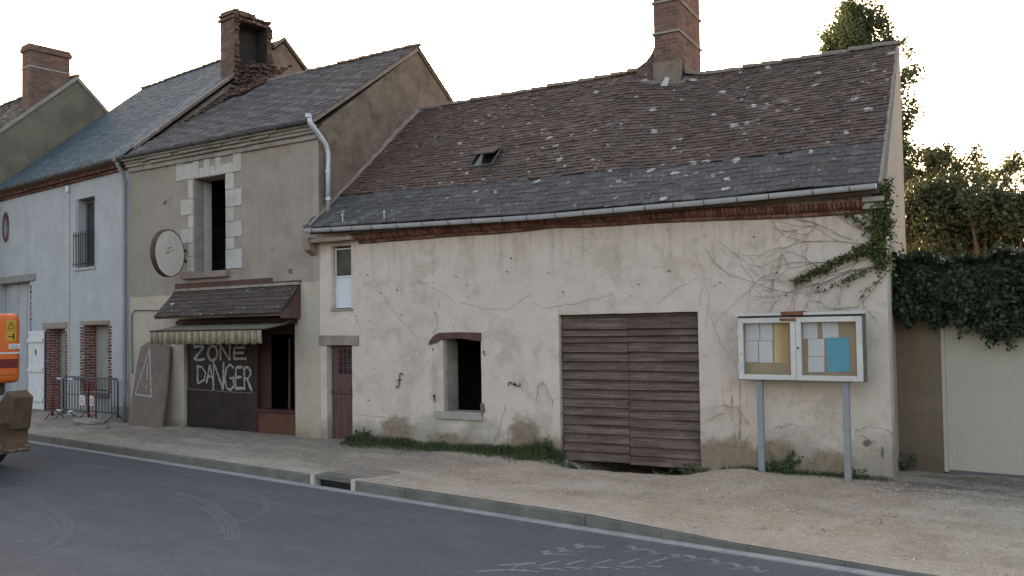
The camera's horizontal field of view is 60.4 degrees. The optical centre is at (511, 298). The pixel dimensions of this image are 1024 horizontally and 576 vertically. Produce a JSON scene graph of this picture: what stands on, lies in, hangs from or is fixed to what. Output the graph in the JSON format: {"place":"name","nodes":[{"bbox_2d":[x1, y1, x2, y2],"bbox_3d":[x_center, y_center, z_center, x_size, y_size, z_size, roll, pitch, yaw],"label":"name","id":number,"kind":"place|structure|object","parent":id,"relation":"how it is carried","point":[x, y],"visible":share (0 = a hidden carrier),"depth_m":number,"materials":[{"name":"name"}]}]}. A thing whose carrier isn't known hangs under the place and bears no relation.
{"place":"outdoors","nodes":[
{"label":"outdoors","id":0,"kind":"place"},
{"bbox_2d":[0,443,864,575],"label":"road","id":1,"kind":"structure","parent":0,"point":[141,526],"depth_m":10.12,"materials":[{"name":"grey asphalt"}]},
{"bbox_2d":[0,313,32,462],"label":"excavator","id":2,"kind":"object","parent":1,"relation":"on","point":[15,413],"visible":1,"depth_m":14.72,"materials":[{"name":"orange paint"}]},
{"bbox_2d":[15,487,267,553],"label":"faint tyre prints","id":3,"kind":"object","parent":1,"relation":"on","point":[55,532],"visible":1,"depth_m":11.01,"materials":[{"name":"grey asphalt"}]},
{"bbox_2d":[28,440,901,575],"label":"gutter channel","id":4,"kind":"object","parent":1,"relation":"on","point":[734,552],"visible":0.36,"depth_m":10.56,"materials":[{"name":"concrete"}]},
{"bbox_2d":[28,434,936,575],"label":"kerb","id":5,"kind":"structure","parent":1,"relation":"on","point":[573,518],"depth_m":11.21,"materials":[{"name":"concrete"}]},
{"bbox_2d":[484,543,765,571],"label":"tyre prints","id":6,"kind":"object","parent":1,"relation":"on","point":[611,559],"visible":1,"depth_m":8.74,"materials":[{"name":"grey asphalt"}]},
{"bbox_2d":[0,0,1023,194],"label":"sky","id":7,"kind":"structure","parent":0,"point":[971,52],"materials":[{"name":"white"}]},
{"bbox_2d":[28,410,1023,575],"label":"pavement","id":8,"kind":"structure","parent":0,"point":[251,448],"depth_m":11.50,"materials":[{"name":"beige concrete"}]},
{"bbox_2d":[44,377,93,418],"bbox_3d":[-10.863,2.480,21.759,2.015,1.042,0.532,-2,-2,35],"label":"crowd barrier","id":9,"kind":"object","parent":8,"relation":"on","point":[82,400],"visible":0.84,"depth_m":21.68,"materials":[{"name":"metal"}]},
{"bbox_2d":[55,376,121,422],"bbox_3d":[-10.380,2.450,21.630,2.672,1.053,0.532,-2,-2,37],"label":"crowd barrier","id":10,"kind":"object","parent":8,"relation":"on","point":[101,378],"visible":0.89,"depth_m":21.38,"materials":[{"name":"metal"}]},
{"bbox_2d":[79,424,108,429],"bbox_3d":[-9.583,2.947,20.169,1.137,0.082,0.394,-2,-2,39],"label":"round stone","id":11,"kind":"object","parent":8,"relation":"on","point":[93,426],"visible":0.98,"depth_m":19.95,"materials":[{"name":"grey concrete"}]},
{"bbox_2d":[73,417,103,423],"bbox_3d":[-9.967,2.870,20.690,0.943,0.099,0.339,-2,-2,39],"label":"concrete slab","id":12,"kind":"object","parent":11,"relation":"on","point":[86,420],"depth_m":20.50,"materials":[{"name":"grey concrete"}]},
{"bbox_2d":[88,380,96,418],"bbox_3d":[-9.986,2.396,20.936,0.465,0.920,0.042,-3,-3,42],"label":"crowd barrier","id":13,"kind":"object","parent":12,"relation":"on","point":[95,414],"visible":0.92,"depth_m":20.80,"materials":[{"name":"red metal"}]},
{"bbox_2d":[128,342,170,427],"bbox_3d":[-8.226,1.961,20.052,1.251,1.948,0.386,-2,-2,33],"label":"leaning board","id":14,"kind":"object","parent":8,"relation":"on","point":[149,398],"visible":0.98,"depth_m":20.02,"materials":[{"name":"brown"}]},
{"bbox_2d":[0,8,307,421],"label":"terraced house","id":15,"kind":"structure","parent":8,"relation":"on","point":[65,251],"depth_m":23.34,"materials":[{"name":"paint"}]},
{"bbox_2d":[2,212,8,242],"bbox_3d":[-14.605,-2.067,25.526,0.500,0.896,0.162,-2,-2,39],"label":"oval window","id":16,"kind":"structure","parent":15,"relation":"in","point":[5,233],"depth_m":25.53,"materials":[{"name":"red brick"}]},
{"bbox_2d":[7,283,29,391],"bbox_3d":[-14.002,1.438,25.153,2.030,3.750,0.070,-2,-2,39],"label":"garage door","id":17,"kind":"structure","parent":15,"relation":"in","point":[18,295],"depth_m":25.14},
{"bbox_2d":[61,329,64,409],"bbox_3d":[-11.845,2.017,23.605,1.090,2.420,0.040,-2,-2,39],"label":"door","id":18,"kind":"structure","parent":15,"relation":"in","point":[62,330],"depth_m":23.85,"materials":[{"name":"paint"}]},
{"bbox_2d":[86,199,94,266],"bbox_3d":[-10.676,-1.679,22.566,0.940,1.740,0.060,-2,-2,39],"label":"window frame","id":19,"kind":"structure","parent":15,"relation":"in","point":[90,205],"depth_m":22.71,"materials":[{"name":"grey metal"}]},
{"bbox_2d":[96,325,107,389],"bbox_3d":[-10.162,1.487,22.174,1.220,1.630,0.040,-2,-2,39],"label":"boarded window","id":20,"kind":"structure","parent":15,"relation":"in","point":[101,331],"depth_m":22.35,"materials":[{"name":"paint"}]},
{"bbox_2d":[118,43,453,438],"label":"derelict shop","id":21,"kind":"structure","parent":8,"relation":"on","point":[243,328],"depth_m":18.98,"materials":[{"name":"paint"}]},
{"bbox_2d":[150,229,185,276],"bbox_3d":[-7.496,-0.989,19.281,0.116,1.040,1.180,-1,-2,15],"label":"round sign","id":22,"kind":"object","parent":21,"relation":"attached to","point":[167,252],"visible":1,"depth_m":19.12,"materials":[{"name":"metal"}]},
{"bbox_2d":[254,325,294,432],"bbox_3d":[-4.880,1.698,18.274,1.255,2.300,0.100,-2,-2,33],"label":"shop window frame","id":23,"kind":"structure","parent":21,"relation":"in","point":[262,352],"depth_m":18.48,"materials":[{"name":"red paint"}]},
{"bbox_2d":[310,467,399,490],"bbox_3d":[-2.405,2.875,13.475,1.098,0.428,0.862,-2,-2,39],"label":"storm drain","id":24,"kind":"object","parent":8,"relation":"on","point":[346,478],"visible":0.62,"depth_m":13.38,"materials":[{"name":"concrete"}]},
{"bbox_2d":[354,427,370,439],"bbox_3d":[-2.879,2.620,16.831,0.347,0.320,0.245,-2,-2,29],"label":"weed","id":25,"kind":"object","parent":8,"relation":"on","point":[355,431],"visible":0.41,"depth_m":16.82,"materials":[{"name":"green plant"}]},
{"bbox_2d":[531,436,554,455],"bbox_3d":[0.559,2.517,14.919,0.433,0.386,0.287,-4,-3,56],"label":"weed","id":26,"kind":"object","parent":8,"relation":"on","point":[548,446],"visible":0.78,"depth_m":14.82,"materials":[{"name":"green plant"}]},
{"bbox_2d":[567,460,594,469],"bbox_3d":[1.163,2.796,14.505,0.516,0.262,0.298,-2,-2,29],"label":"weed","id":27,"kind":"object","parent":8,"relation":"on","point":[571,466],"visible":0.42,"depth_m":14.54,"materials":[{"name":"green plant"}]},
{"bbox_2d":[302,0,905,478],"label":"barn","id":28,"kind":"structure","parent":8,"relation":"on","point":[518,268],"depth_m":15.02,"materials":[{"name":"paint"}]},
{"bbox_2d":[331,346,352,438],"bbox_3d":[-3.305,1.867,17.351,0.600,1.870,0.070,-2,-2,29],"label":"door","id":29,"kind":"structure","parent":28,"relation":"in","point":[342,394],"depth_m":17.38,"materials":[{"name":"paint"}]},
{"bbox_2d":[335,248,350,307],"bbox_3d":[-3.285,-0.409,17.383,0.470,1.180,0.050,-2,-2,29],"label":"window frame","id":30,"kind":"structure","parent":28,"relation":"in","point":[342,255],"depth_m":17.40,"materials":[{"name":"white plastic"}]},
{"bbox_2d":[562,317,630,462],"bbox_3d":[1.412,1.517,14.731,1.209,2.396,0.085,-2,-2,29],"label":"garage door leaf","id":31,"kind":"structure","parent":28,"relation":"in","point":[596,404],"depth_m":14.72,"materials":[{"name":"wood"}]},
{"bbox_2d":[628,316,701,468],"bbox_3d":[2.450,1.490,14.163,1.183,2.413,0.085,-2,-2,29],"label":"garage door leaf","id":32,"kind":"structure","parent":28,"relation":"in","point":[664,386],"depth_m":14.15,"materials":[{"name":"brown wood"}]},
{"bbox_2d":[707,139,899,324],"bbox_3d":[4.240,-0.794,13.046,2.789,3.129,0.139,-2,-2,29],"label":"creeper","id":33,"kind":"object","parent":28,"relation":"attached to","point":[882,219],"visible":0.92,"depth_m":12.61,"materials":[{"name":"green plant"}]},
{"bbox_2d":[329,431,914,482],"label":"grass","id":34,"kind":"structure","parent":8,"relation":"on","point":[525,452],"depth_m":15.25,"materials":[{"name":"green plant"}]},
{"bbox_2d":[652,468,673,474],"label":"weed","id":35,"kind":"object","parent":8,"relation":"on","point":[656,472],"visible":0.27,"depth_m":13.93,"materials":[{"name":"green plant"}]},
{"bbox_2d":[674,463,696,474],"bbox_3d":[2.719,2.674,13.785,0.359,0.251,0.259,-3,-3,50],"label":"weed","id":36,"kind":"object","parent":8,"relation":"on","point":[686,471],"visible":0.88,"depth_m":13.78,"materials":[{"name":"green plant"}]},
{"bbox_2d":[766,459,777,471],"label":"weed","id":37,"kind":"object","parent":8,"relation":"on","point":[769,466],"visible":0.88,"depth_m":13.10,"materials":[{"name":"green plant"}]},
{"bbox_2d":[768,450,803,472],"bbox_3d":[4.039,2.423,13.012,0.498,0.362,0.299,-2,-2,38],"label":"weed","id":38,"kind":"object","parent":8,"relation":"on","point":[785,464],"visible":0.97,"depth_m":12.96,"materials":[{"name":"green plant"}]},
{"bbox_2d":[734,310,867,482],"bbox_3d":[4.167,1.467,12.691,1.875,2.580,0.202,-2,-2,36],"label":"notice board","id":39,"kind":"object","parent":8,"relation":"on","point":[830,346],"visible":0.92,"depth_m":12.65,"materials":[{"name":"grey metal"}]},
{"bbox_2d":[737,317,796,379],"bbox_3d":[3.740,0.736,12.937,0.872,0.909,0.061,-2,-2,36],"label":"glazed door","id":40,"kind":"structure","parent":39,"relation":"in","point":[740,332],"depth_m":12.94,"materials":[{"name":"white paint"}]},
{"bbox_2d":[795,316,863,381],"bbox_3d":[4.468,0.707,12.409,0.925,0.909,0.061,-2,-2,36],"label":"glazed door","id":41,"kind":"structure","parent":39,"relation":"in","point":[859,338],"depth_m":12.37,"materials":[{"name":"white paint"}]},
{"bbox_2d":[836,467,867,478],"bbox_3d":[4.837,2.496,12.535,0.384,0.184,0.244,-1,-2,0],"label":"weed","id":42,"kind":"object","parent":8,"relation":"on","point":[854,473],"visible":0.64,"depth_m":12.50,"materials":[{"name":"green plant"}]},
{"bbox_2d":[898,452,917,470],"bbox_3d":[5.875,2.451,13.132,0.336,0.302,0.217,-2,-2,39],"label":"weed","id":43,"kind":"object","parent":8,"relation":"on","point":[902,465],"visible":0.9,"depth_m":13.12,"materials":[{"name":"green plant"}]},
{"bbox_2d":[895,258,1023,477],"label":"garage wall","id":44,"kind":"structure","parent":8,"relation":"on","point":[961,406],"depth_m":12.85,"materials":[{"name":"beige paint"}]},
{"bbox_2d":[891,237,1023,351],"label":"ivy mass","id":45,"kind":"object","parent":44,"relation":"attached to","point":[965,289],"visible":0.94,"depth_m":12.53,"materials":[{"name":"green plant"}]},
{"bbox_2d":[940,306,1023,477],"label":"garage door","id":46,"kind":"structure","parent":44,"relation":"in","point":[983,390],"depth_m":12.67,"materials":[{"name":"beige paint"}]},
{"label":"ground","id":47,"kind":"structure","parent":0,"visible":0},
{"bbox_2d":[0,43,107,183],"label":"house","id":48,"kind":"structure","parent":47,"relation":"on","point":[55,104],"depth_m":27.26,"materials":[{"name":"concrete"}]},
{"bbox_2d":[814,0,925,252],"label":"poplar tree","id":49,"kind":"object","parent":47,"relation":"on","point":[854,25],"visible":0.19,"depth_m":26.33,"materials":[{"name":"green plant"}]},
{"bbox_2d":[903,139,998,190],"bbox_3d":[11.930,-0.228,24.011,2.174,8.206,2.485,-1,-2,0],"label":"leafy tree","id":50,"kind":"object","parent":47,"relation":"on","point":[933,161],"visible":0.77,"depth_m":23.67,"materials":[{"name":"green plant"}]},
{"bbox_2d":[904,169,1019,258],"bbox_3d":[10.944,0.332,22.006,3.024,6.974,3.353,-1,-2,0],"label":"bushy tree","id":51,"kind":"object","parent":47,"relation":"on","point":[925,203],"visible":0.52,"depth_m":21.20,"materials":[{"name":"green plant"}]},
{"bbox_2d":[920,183,1015,255],"bbox_3d":[11.205,0.546,20.980,2.170,6.490,2.778,-1,-2,0],"label":"bushy tree","id":52,"kind":"object","parent":47,"relation":"on","point":[971,217],"visible":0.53,"depth_m":20.33,"materials":[{"name":"green plant"}]},
{"bbox_2d":[968,150,1023,189],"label":"leafy tree","id":53,"kind":"object","parent":47,"relation":"on","point":[1013,165],"visible":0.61,"depth_m":29.64,"materials":[{"name":"green plant"}]},
{"bbox_2d":[978,189,1023,249],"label":"tree","id":54,"kind":"object","parent":47,"relation":"on","point":[1010,226],"visible":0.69,"depth_m":19.58,"materials":[{"name":"green plant"}]}
]}

